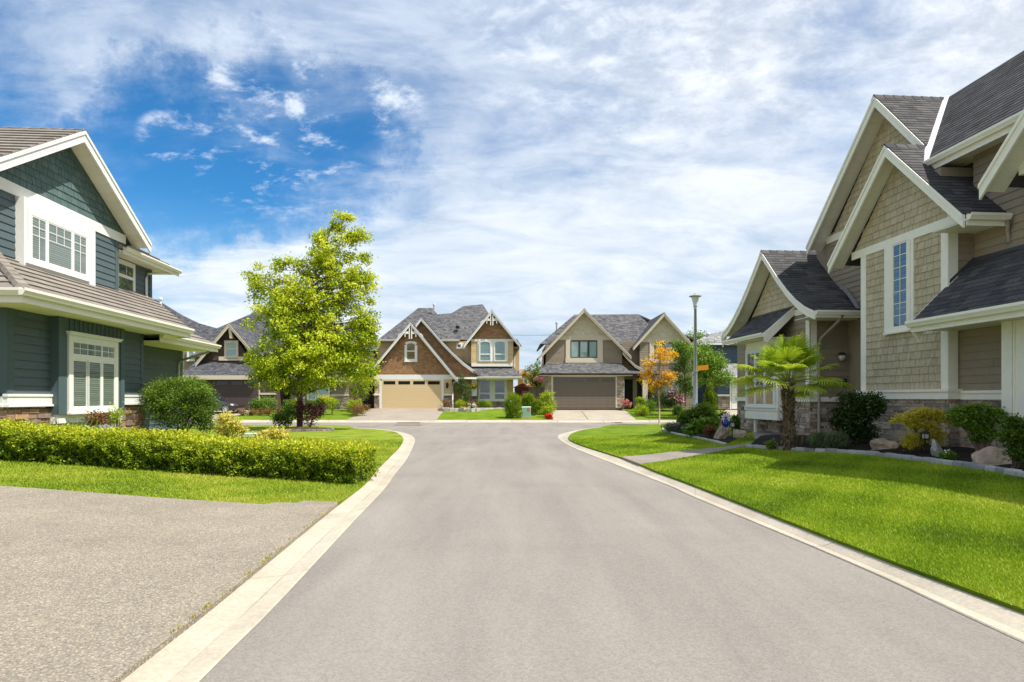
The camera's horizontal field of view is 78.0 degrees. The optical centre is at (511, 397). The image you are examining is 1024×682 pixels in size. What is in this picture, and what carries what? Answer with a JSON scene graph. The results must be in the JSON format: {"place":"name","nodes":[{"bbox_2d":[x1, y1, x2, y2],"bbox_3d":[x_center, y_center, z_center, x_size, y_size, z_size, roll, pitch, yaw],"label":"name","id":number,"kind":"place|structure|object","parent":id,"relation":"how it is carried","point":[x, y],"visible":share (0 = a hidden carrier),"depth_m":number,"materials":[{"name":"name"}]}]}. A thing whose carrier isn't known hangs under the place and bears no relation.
{"place":"outdoors","nodes":[
{"label":"outdoors","id":0,"kind":"place"},
{"bbox_2d":[0,486,337,681],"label":"driveway","id":1,"kind":"structure","parent":0,"point":[100,587],"depth_m":5.40,"materials":[{"name":"concrete"}]},
{"bbox_2d":[170,506,330,633],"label":"kerb weeds","id":2,"kind":"object","parent":1,"relation":"on","point":[266,558],"visible":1,"depth_m":5.33,"materials":[{"name":"green plant"}]},
{"bbox_2d":[0,425,402,504],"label":"lawn","id":3,"kind":"structure","parent":0,"point":[344,432],"depth_m":10.96,"materials":[{"name":"plant"}]},
{"bbox_2d":[37,416,91,438],"bbox_3d":[-10.468,0.755,14.572,1.751,0.771,0.776,0,0,-18],"label":"iris clump","id":4,"kind":"object","parent":3,"relation":"on","point":[69,422],"visible":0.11,"depth_m":14.65,"materials":[{"name":"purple plant"}]},
{"bbox_2d":[81,409,112,427],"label":"plant","id":5,"kind":"object","parent":3,"relation":"on","point":[99,417],"visible":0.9,"depth_m":15.31,"materials":[{"name":"brown plant"}]},
{"bbox_2d":[0,127,221,433],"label":"teal house","id":6,"kind":"structure","parent":3,"relation":"on","point":[88,322],"depth_m":16.47,"materials":[{"name":"wood"}]},
{"bbox_2d":[25,208,91,281],"bbox_3d":[-11.792,-3.922,16.525,0.070,1.335,2.550,0,0,-4],"label":"window","id":7,"kind":"structure","parent":6,"relation":"in","point":[40,252],"depth_m":16.36,"materials":[{"name":"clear glass"}]},
{"bbox_2d":[66,331,122,413],"bbox_3d":[-10.929,-0.618,16.611,0.145,2.045,2.330,0,0,-4],"label":"window","id":8,"kind":"structure","parent":6,"relation":"in","point":[92,360],"depth_m":16.48,"materials":[{"name":"white glass"}]},
{"bbox_2d":[119,258,134,291],"bbox_3d":[-12.860,-3.923,21.070,0.065,1.275,1.200,0,0,-4],"label":"window","id":9,"kind":"structure","parent":6,"relation":"in","point":[121,261],"depth_m":21.26,"materials":[{"name":"white wood"}]},
{"bbox_2d":[103,402,129,428],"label":"plant","id":10,"kind":"object","parent":3,"relation":"on","point":[116,417],"visible":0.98,"depth_m":15.57,"materials":[{"name":"green plant"}]},
{"bbox_2d":[133,373,228,435],"bbox_3d":[-10.251,0.239,19.517,2.784,2.098,2.315,0,0,0],"label":"round shrub","id":11,"kind":"object","parent":3,"relation":"on","point":[163,397],"visible":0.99,"depth_m":19.19,"materials":[{"name":"green plant"}]},
{"bbox_2d":[0,417,379,482],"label":"hedge","id":12,"kind":"object","parent":3,"relation":"on","point":[147,449],"visible":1,"depth_m":11.42,"materials":[{"name":"green plant"}]},
{"bbox_2d":[207,409,249,437],"bbox_3d":[-7.565,0.805,16.983,0.924,1.041,0.861,0,0,37],"label":"yellow shrub","id":13,"kind":"object","parent":3,"relation":"on","point":[232,423],"visible":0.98,"depth_m":16.91,"materials":[{"name":"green plant"}]},
{"bbox_2d":[251,424,293,442],"bbox_3d":[-5.842,1.025,15.500,1.158,0.761,0.742,0,0,0],"label":"yellow shrub","id":14,"kind":"object","parent":3,"relation":"on","point":[276,434],"visible":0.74,"depth_m":15.36,"materials":[{"name":"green plant"}]},
{"bbox_2d":[275,426,325,429],"bbox_3d":[-9.751,1.400,29.020,2.700,0.160,1.485,0,0,0],"label":"planting bed","id":15,"kind":"object","parent":3,"relation":"on","point":[299,427],"visible":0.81,"depth_m":28.67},
{"bbox_2d":[269,401,299,426],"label":"shrub","id":16,"kind":"object","parent":15,"relation":"on","point":[285,417],"visible":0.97,"depth_m":29.14,"materials":[{"name":"green plant"}]},
{"bbox_2d":[290,398,327,426],"bbox_3d":[-9.353,0.711,29.382,1.662,1.451,1.525,0,0,0],"label":"barberry","id":17,"kind":"object","parent":15,"relation":"on","point":[316,412],"visible":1,"depth_m":29.23,"materials":[{"name":"purple plant"}]},
{"bbox_2d":[269,428,333,431],"bbox_3d":[-9.646,1.476,29.020,2.972,0.148,1.745,0,0,0],"label":"stone edging","id":18,"kind":"object","parent":3,"relation":"on","point":[326,429],"visible":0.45,"depth_m":28.29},
{"bbox_2d":[240,209,386,425],"bbox_3d":[-9.433,-3.623,29.712,6.028,10.406,5.197,0,0,-35],"label":"street tree","id":19,"kind":"object","parent":3,"relation":"on","point":[304,311],"visible":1,"depth_m":29.22,"materials":[{"name":"green plant"}]},
{"bbox_2d":[206,410,257,419],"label":"driveway","id":20,"kind":"structure","parent":0,"point":[233,413],"depth_m":47.79,"materials":[{"name":"concrete"}]},
{"bbox_2d":[187,394,244,412],"bbox_3d":[-22.519,0.408,47.252,4.550,1.455,1.985,0,0,0],"label":"parked car","id":21,"kind":"object","parent":20,"relation":"on","point":[233,406],"visible":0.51,"depth_m":46.56,"materials":[{"name":"black paint"}]},
{"bbox_2d":[347,408,442,419],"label":"driveway","id":22,"kind":"structure","parent":0,"point":[403,414],"depth_m":46.12,"materials":[{"name":"concrete"}]},
{"bbox_2d":[183,408,722,419],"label":"lawn","id":23,"kind":"structure","parent":0,"point":[490,414],"depth_m":45.49,"materials":[{"name":"plant"}]},
{"bbox_2d":[155,297,216,338],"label":"neighbour house","id":24,"kind":"structure","parent":23,"relation":"on","point":[204,331],"depth_m":62.60,"materials":[{"name":"grey"}]},
{"bbox_2d":[248,399,260,412],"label":"round shrub","id":25,"kind":"object","parent":23,"relation":"on","point":[254,405],"visible":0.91,"depth_m":46.07,"materials":[{"name":"green plant"}]},
{"bbox_2d":[253,396,279,413],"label":"round shrub","id":26,"kind":"object","parent":23,"relation":"on","point":[263,402],"visible":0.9,"depth_m":46.37,"materials":[{"name":"green plant"}]},
{"bbox_2d":[183,312,366,408],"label":"gabled house","id":27,"kind":"structure","parent":23,"relation":"on","point":[224,369],"depth_m":51.28,"materials":[{"name":"grey"}]},
{"bbox_2d":[224,340,237,356],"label":"window","id":28,"kind":"structure","parent":27,"relation":"in","point":[230,346],"depth_m":51.31,"materials":[{"name":"beige glass"}]},
{"bbox_2d":[215,380,258,408],"bbox_3d":[-21.763,-0.278,49.980,3.475,2.244,0.040,0,0,0],"label":"garage door","id":29,"kind":"structure","parent":27,"relation":"in","point":[220,385],"depth_m":49.97,"materials":[{"name":"grey metal"}]},
{"bbox_2d":[307,384,329,400],"bbox_3d":[-15.741,-0.491,51.355,1.939,1.519,0.090,0,0,0],"label":"window","id":30,"kind":"structure","parent":27,"relation":"in","point":[322,392],"depth_m":51.40,"materials":[{"name":"grey glass"}]},
{"bbox_2d":[359,383,374,407],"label":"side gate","id":31,"kind":"structure","parent":27,"relation":"attached to","point":[368,400],"depth_m":55.00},
{"bbox_2d":[303,396,324,409],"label":"shrub","id":32,"kind":"object","parent":23,"relation":"on","point":[318,401],"visible":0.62,"depth_m":46.39,"materials":[{"name":"green plant"}]},
{"bbox_2d":[323,395,339,414],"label":"shrub","id":33,"kind":"object","parent":23,"relation":"on","point":[331,405],"visible":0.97,"depth_m":45.95,"materials":[{"name":"green plant"}]},
{"bbox_2d":[344,398,362,414],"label":"shrub","id":34,"kind":"object","parent":23,"relation":"on","point":[350,404],"visible":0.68,"depth_m":45.89,"materials":[{"name":"green plant"}]},
{"bbox_2d":[349,369,370,405],"bbox_3d":[-11.769,-0.530,49.015,2.042,3.343,1.924,0,0,0],"label":"tree","id":35,"kind":"object","parent":23,"relation":"on","point":[362,387],"visible":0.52,"depth_m":48.83,"materials":[{"name":"green plant"}]},
{"bbox_2d":[350,403,369,415],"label":"shrub","id":36,"kind":"object","parent":23,"relation":"on","point":[355,409],"visible":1,"depth_m":44.92,"materials":[{"name":"brown plant"}]},
{"bbox_2d":[345,325,376,381],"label":"neighbour house","id":37,"kind":"structure","parent":23,"relation":"on","point":[374,356],"depth_m":57.99,"materials":[{"name":"brown"}]},
{"bbox_2d":[367,304,521,407],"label":"gabled house","id":38,"kind":"structure","parent":23,"relation":"on","point":[427,354],"depth_m":52.82,"materials":[{"name":"brown wood"}]},
{"bbox_2d":[404,341,417,361],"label":"window","id":39,"kind":"structure","parent":38,"relation":"in","point":[406,360],"depth_m":51.94,"materials":[{"name":"white wood"}]},
{"bbox_2d":[382,380,440,407],"bbox_3d":[-8.252,-0.289,51.980,4.878,2.376,0.040,0,0,0],"label":"garage door","id":40,"kind":"structure","parent":38,"relation":"in","point":[389,399],"depth_m":51.96,"materials":[{"name":"beige metal"}]},
{"bbox_2d":[479,341,490,360],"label":"window","id":41,"kind":"structure","parent":38,"relation":"in","point":[484,346],"depth_m":52.84,"materials":[{"name":"white glass"}]},
{"bbox_2d":[479,380,490,399],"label":"window","id":42,"kind":"structure","parent":38,"relation":"in","point":[484,385],"depth_m":53.42,"materials":[{"name":"grey glass"}]},
{"bbox_2d":[494,341,505,360],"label":"window","id":43,"kind":"structure","parent":38,"relation":"in","point":[499,346],"depth_m":52.84,"materials":[{"name":"clear glass"}]},
{"bbox_2d":[494,380,505,399],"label":"window","id":44,"kind":"structure","parent":38,"relation":"in","point":[499,385],"depth_m":53.42,"materials":[{"name":"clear glass"}]},
{"bbox_2d":[454,372,472,407],"bbox_3d":[-3.899,-0.537,51.274,1.540,3.072,1.531,0,0,38],"label":"tree","id":45,"kind":"object","parent":23,"relation":"on","point":[462,390],"visible":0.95,"depth_m":51.14,"materials":[{"name":"green plant"}]},
{"bbox_2d":[438,407,503,411],"bbox_3d":[-2.760,0.913,49.810,5.804,0.357,2.094,0,0,-25],"label":"stone edging","id":46,"kind":"object","parent":23,"relation":"on","point":[444,409],"visible":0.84,"depth_m":48.85,"materials":[{"name":"stone"}]},
{"bbox_2d":[503,392,523,418],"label":"cedar","id":47,"kind":"object","parent":23,"relation":"on","point":[512,409],"visible":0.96,"depth_m":43.31,"materials":[{"name":"green plant"}]},
{"bbox_2d":[513,383,529,406],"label":"garden shed","id":48,"kind":"structure","parent":23,"relation":"on","point":[521,389],"depth_m":60.10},
{"bbox_2d":[521,406,531,417],"bbox_3d":[0.990,0.989,44.000,0.734,0.790,0.638,0,0,0],"label":"utility box","id":49,"kind":"object","parent":23,"relation":"on","point":[526,411],"visible":0.97,"depth_m":43.73,"materials":[{"name":"metal"}]},
{"bbox_2d":[521,393,537,414],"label":"cedar","id":50,"kind":"object","parent":23,"relation":"on","point":[527,399],"visible":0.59,"depth_m":46.19,"materials":[{"name":"green plant"}]},
{"bbox_2d":[518,369,540,393],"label":"timber house","id":51,"kind":"structure","parent":23,"relation":"on","point":[522,373],"depth_m":77.99,"materials":[{"name":"beige wood"}]},
{"bbox_2d":[524,361,541,389],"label":"tree","id":52,"kind":"object","parent":23,"relation":"on","point":[535,372],"visible":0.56,"depth_m":61.69,"materials":[{"name":"green plant"}]},
{"bbox_2d":[532,400,537,415],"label":"cedar","id":53,"kind":"object","parent":23,"relation":"on","point":[534,410],"visible":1,"depth_m":45.43,"materials":[{"name":"green plant"}]},
{"bbox_2d":[528,387,543,407],"bbox_3d":[2.162,-0.025,54.005,1.508,1.810,0.150,0,0,0],"label":"fence","id":54,"kind":"object","parent":23,"relation":"on","point":[535,391],"visible":0.41,"depth_m":54.00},
{"bbox_2d":[535,389,557,412],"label":"shrub","id":55,"kind":"object","parent":23,"relation":"on","point":[546,400],"visible":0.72,"depth_m":46.35,"materials":[{"name":"green plant"}]},
{"bbox_2d":[539,405,555,414],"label":"round shrub","id":56,"kind":"object","parent":23,"relation":"on","point":[547,410],"visible":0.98,"depth_m":44.07,"materials":[{"name":"green plant"}]},
{"bbox_2d":[537,308,693,408],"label":"gabled house","id":57,"kind":"structure","parent":23,"relation":"on","point":[593,361],"depth_m":51.15,"materials":[{"name":"beige wood"}]},
{"bbox_2d":[570,341,596,357],"bbox_3d":[5.817,-3.933,51.150,2.174,1.375,0.060,0,0,0],"label":"window","id":58,"kind":"structure","parent":57,"relation":"in","point":[578,349],"depth_m":51.18,"materials":[{"name":"clear glass"}]},
{"bbox_2d":[553,377,615,407],"bbox_3d":[5.720,-0.443,49.977,4.940,2.414,0.046,0,0,0],"label":"garage door","id":59,"kind":"structure","parent":57,"relation":"in","point":[576,389],"depth_m":49.97,"materials":[{"name":"brown metal"}]},
{"bbox_2d":[625,380,631,407],"bbox_3d":[9.826,-0.427,53.440,0.534,2.563,0.120,0,0,0],"label":"front door","id":60,"kind":"structure","parent":57,"relation":"in","point":[628,383],"depth_m":53.38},
{"bbox_2d":[654,343,672,358],"bbox_3d":[12.283,-3.800,51.150,1.493,1.314,0.060,0,0,0],"label":"window","id":61,"kind":"structure","parent":57,"relation":"in","point":[667,344],"depth_m":51.18,"materials":[{"name":"clear glass"}]},
{"bbox_2d":[664,381,678,395],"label":"window","id":62,"kind":"structure","parent":57,"relation":"in","point":[669,388],"depth_m":51.94,"materials":[{"name":"clear glass"}]},
{"bbox_2d":[622,399,631,409],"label":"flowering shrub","id":63,"kind":"object","parent":23,"relation":"on","point":[625,403],"visible":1,"depth_m":49.47,"materials":[{"name":"pink plant"}]},
{"bbox_2d":[633,403,650,415],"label":"round shrub","id":64,"kind":"object","parent":23,"relation":"on","point":[641,410],"visible":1,"depth_m":44.84,"materials":[{"name":"green plant"}]},
{"bbox_2d":[641,399,657,412],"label":"round shrub","id":65,"kind":"object","parent":23,"relation":"on","point":[649,405],"visible":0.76,"depth_m":47.40,"materials":[{"name":"green plant"}]},
{"bbox_2d":[649,391,674,410],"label":"shrub","id":66,"kind":"object","parent":23,"relation":"on","point":[663,401],"visible":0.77,"depth_m":48.87,"materials":[{"name":"green plant"}]},
{"bbox_2d":[664,387,686,407],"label":"shrub","id":67,"kind":"object","parent":23,"relation":"on","point":[679,399],"visible":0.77,"depth_m":48.94,"materials":[{"name":"pink plant"}]},
{"bbox_2d":[671,405,683,414],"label":"shrub","id":68,"kind":"object","parent":23,"relation":"on","point":[678,408],"visible":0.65,"depth_m":45.85,"materials":[{"name":"green plant"}]},
{"bbox_2d":[669,337,702,409],"bbox_3d":[12.306,-1.491,45.065,2.678,5.780,2.572,0,0,-38],"label":"tree","id":69,"kind":"object","parent":23,"relation":"on","point":[680,348],"visible":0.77,"depth_m":44.87,"materials":[{"name":"green plant"}]},
{"bbox_2d":[686,327,706,339],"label":"tree","id":70,"kind":"object","parent":23,"relation":"on","point":[698,335],"visible":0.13,"depth_m":71.63,"materials":[{"name":"green plant"}]},
{"bbox_2d":[686,339,736,390],"bbox_3d":[13.528,-1.240,42.636,3.362,5.589,2.909,0,0,28],"label":"tree","id":71,"kind":"object","parent":23,"relation":"on","point":[714,362],"visible":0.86,"depth_m":42.17,"materials":[{"name":"green plant"}]},
{"bbox_2d":[692,330,736,409],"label":"neighbour house","id":72,"kind":"structure","parent":23,"relation":"on","point":[726,398],"depth_m":51.42,"materials":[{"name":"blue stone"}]},
{"bbox_2d":[732,378,736,408],"bbox_3d":[19.264,-0.341,50.135,3.639,2.427,0.090,0,0,0],"label":"garage door","id":73,"kind":"structure","parent":72,"relation":"in","point":[734,403],"depth_m":50.14,"materials":[{"name":"white metal"}]},
{"bbox_2d":[0,0,1023,391],"label":"sky","id":74,"kind":"structure","parent":0,"point":[536,163],"materials":[{"name":"blue"}]},
{"bbox_2d":[551,410,635,419],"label":"driveway","id":75,"kind":"structure","parent":0,"point":[593,415],"depth_m":45.33,"materials":[{"name":"concrete"}]},
{"bbox_2d":[199,423,1023,681],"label":"road","id":76,"kind":"structure","parent":0,"point":[498,552],"depth_m":5.09,"materials":[{"name":"asphalt"}]},
{"bbox_2d":[558,427,1023,642],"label":"curb","id":77,"kind":"structure","parent":76,"relation":"on","point":[1004,620],"depth_m":5.96,"materials":[{"name":"concrete"}]},
{"bbox_2d":[622,431,779,465],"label":"path","id":78,"kind":"structure","parent":0,"point":[643,459],"depth_m":16.16,"materials":[{"name":"concrete"}]},
{"bbox_2d":[568,424,1023,613],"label":"lawn","id":79,"kind":"structure","parent":0,"point":[624,429],"depth_m":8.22,"materials":[{"name":"plant"}]},
{"bbox_2d":[638,340,678,424],"bbox_3d":[7.970,-0.779,34.453,2.491,4.757,1.574,0,0,0],"label":"tree","id":80,"kind":"object","parent":79,"relation":"on","point":[657,385],"visible":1,"depth_m":34.42,"materials":[{"name":"orange plant"}]},
{"bbox_2d":[662,429,726,444],"bbox_3d":[6.249,1.371,23.265,0.506,0.168,9.912,0,0,3],"label":"stone edging","id":81,"kind":"object","parent":79,"relation":"on","point":[715,441],"visible":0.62,"depth_m":20.67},
{"bbox_2d":[664,421,737,442],"bbox_3d":[9.528,1.381,26.651,6.944,0.202,16.698,0,0,0],"label":"planting bed","id":82,"kind":"object","parent":79,"relation":"on","point":[728,439],"visible":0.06,"depth_m":20.98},
{"bbox_2d":[659,420,684,432],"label":"lavender","id":83,"kind":"object","parent":82,"relation":"on","point":[673,427],"visible":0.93,"depth_m":24.19,"materials":[{"name":"green plant"}]},
{"bbox_2d":[674,402,720,426],"bbox_3d":[7.145,0.720,24.419,1.915,1.242,0.852,0,0,0],"label":"rhododendron","id":84,"kind":"object","parent":82,"relation":"on","point":[694,413],"visible":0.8,"depth_m":24.28,"materials":[{"name":"green plant"}]},
{"bbox_2d":[689,293,708,407],"bbox_3d":[8.848,-1.745,30.000,0.875,6.450,0.580,0,0,0],"label":"street lamp","id":85,"kind":"object","parent":82,"relation":"on","point":[695,299],"visible":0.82,"depth_m":29.93,"materials":[{"name":"grey metal"}]},
{"bbox_2d":[681,415,720,436],"bbox_3d":[6.476,0.975,21.402,1.509,0.775,0.717,0,0,0],"label":"hosta","id":86,"kind":"object","parent":82,"relation":"on","point":[695,426],"visible":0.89,"depth_m":21.28,"materials":[{"name":"green plant"}]},
{"bbox_2d":[701,424,717,436],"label":"red leaved plant","id":87,"kind":"object","parent":82,"relation":"on","point":[709,431],"visible":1,"depth_m":20.90,"materials":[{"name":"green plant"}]},
{"bbox_2d":[701,375,719,421],"bbox_3d":[9.387,0.336,30.002,1.106,2.852,1.032,0,0,37],"label":"cedar","id":88,"kind":"object","parent":82,"relation":"on","point":[710,396],"visible":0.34,"depth_m":29.87,"materials":[{"name":"green plant"}]},
{"bbox_2d":[714,425,728,438],"bbox_3d":[6.743,1.150,20.424,0.472,0.551,0.521,0,0,-23],"label":"rock","id":89,"kind":"object","parent":82,"relation":"on","point":[722,432],"visible":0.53,"depth_m":20.21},
{"bbox_2d":[721,413,730,427],"bbox_3d":[7.342,0.896,21.674,0.325,0.807,0.200,0,0,-30],"label":"flower ornament","id":90,"kind":"object","parent":82,"relation":"on","point":[725,423],"visible":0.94,"depth_m":21.67,"materials":[{"name":"blue ceramic"}]},
{"bbox_2d":[728,414,740,429],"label":"plant","id":91,"kind":"object","parent":82,"relation":"on","point":[736,419],"visible":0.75,"depth_m":24.74,"materials":[{"name":"green plant"}]},
{"bbox_2d":[733,429,749,437],"bbox_3d":[7.545,1.236,20.772,0.599,0.381,0.577,0,0,0],"label":"rock","id":92,"kind":"object","parent":82,"relation":"on","point":[739,433],"visible":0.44,"depth_m":20.62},
{"bbox_2d":[721,51,1023,448],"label":"taupe house","id":93,"kind":"structure","parent":79,"relation":"on","point":[898,283],"depth_m":15.62,"materials":[{"name":"wood"}]},
{"bbox_2d":[744,346,776,407],"bbox_3d":[8.596,-0.692,21.930,0.080,2.075,2.290,0,0,-4],"label":"window","id":94,"kind":"structure","parent":93,"relation":"in","point":[769,400],"depth_m":22.02,"materials":[{"name":"clear glass"}]},
{"bbox_2d":[883,239,910,334],"bbox_3d":[9.630,-2.737,15.794,0.130,2.245,0.940,0,0,-4],"label":"window","id":95,"kind":"structure","parent":93,"relation":"in","point":[891,302],"depth_m":15.85,"materials":[{"name":"white glass"}]},
{"bbox_2d":[745,444,1023,476],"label":"stone edging","id":96,"kind":"object","parent":79,"relation":"on","point":[1004,470],"visible":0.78,"depth_m":12.88,"materials":[{"name":"stone"}]},
{"bbox_2d":[751,434,1023,470],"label":"planting bed","id":97,"kind":"object","parent":79,"relation":"on","point":[965,453],"visible":0.27,"depth_m":14.26,"materials":[{"name":"soil"}]},
{"bbox_2d":[764,437,778,448],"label":"flowering plant","id":98,"kind":"object","parent":97,"relation":"on","point":[771,445],"visible":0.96,"depth_m":16.29,"materials":[{"name":"green plant"}]},
{"bbox_2d":[728,331,859,450],"bbox_3d":[7.133,-0.128,16.052,3.061,3.068,2.574,0,0,32],"label":"palm tree","id":99,"kind":"object","parent":97,"relation":"on","point":[797,352],"visible":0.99,"depth_m":15.89,"materials":[{"name":"green plant"}]},
{"bbox_2d":[806,430,850,448],"bbox_3d":[7.688,1.040,15.384,1.106,0.582,0.536,0,0,0],"label":"lavender","id":100,"kind":"object","parent":97,"relation":"on","point":[836,439],"visible":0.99,"depth_m":15.33,"materials":[{"name":"green plant"}]},
{"bbox_2d":[822,388,890,443],"bbox_3d":[8.612,0.494,15.761,1.621,1.526,0.799,0,0,0],"label":"camellia","id":101,"kind":"object","parent":97,"relation":"on","point":[855,416],"visible":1,"depth_m":15.66,"materials":[{"name":"green plant"}]},
{"bbox_2d":[869,438,900,449],"bbox_3d":[8.709,1.095,14.802,0.612,0.314,0.534,0,0,-12],"label":"rock","id":102,"kind":"object","parent":97,"relation":"on","point":[879,443],"visible":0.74,"depth_m":14.70,"materials":[{"name":"stone"}]},
{"bbox_2d":[887,405,952,450],"bbox_3d":[8.915,0.674,13.754,1.419,1.029,0.466,0,0,0],"label":"pieris","id":103,"kind":"object","parent":97,"relation":"on","point":[910,421],"visible":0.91,"depth_m":13.71,"materials":[{"name":"plant"}]},
{"bbox_2d":[920,430,929,453],"bbox_3d":[8.855,0.989,13.540,0.177,0.600,0.177,0,0,-28],"label":"path light","id":104,"kind":"object","parent":97,"relation":"on","point":[924,436],"visible":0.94,"depth_m":13.50,"materials":[{"name":"black metal"}]},
{"bbox_2d":[930,439,943,456],"bbox_3d":[8.935,1.077,13.141,0.483,0.442,0.257,0,0,0],"label":"rock","id":105,"kind":"object","parent":97,"relation":"on","point":[935,449],"visible":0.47,"depth_m":13.07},
{"bbox_2d":[935,449,960,459],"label":"flowering plant","id":106,"kind":"object","parent":97,"relation":"on","point":[946,454],"visible":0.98,"depth_m":12.48,"materials":[{"name":"green plant"}]},
{"bbox_2d":[941,401,1007,450],"bbox_3d":[9.342,0.614,12.584,1.558,1.108,0.497,0,0,0],"label":"shrub","id":107,"kind":"object","parent":97,"relation":"on","point":[979,436],"visible":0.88,"depth_m":12.53,"materials":[{"name":"green plant"}]},
{"bbox_2d":[971,446,1022,465],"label":"rock","id":108,"kind":"object","parent":97,"relation":"on","point":[991,455],"visible":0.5,"depth_m":11.64,"materials":[{"name":"stone"}]},
{"bbox_2d":[989,412,1023,467],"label":"shrub","id":109,"kind":"object","parent":97,"relation":"on","point":[1011,435],"visible":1,"depth_m":10.91,"materials":[{"name":"green plant"}]},
{"label":"ground","id":110,"kind":"structure","parent":0,"visible":0},
{"bbox_2d":[121,428,414,681],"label":"curb","id":111,"kind":"structure","parent":110,"relation":"on","point":[200,649],"depth_m":4.91,"materials":[{"name":"concrete"}]},
{"bbox_2d":[188,420,678,422],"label":"curb","id":112,"kind":"structure","parent":110,"relation":"on","point":[475,421],"depth_m":41.36,"materials":[{"name":"concrete"}]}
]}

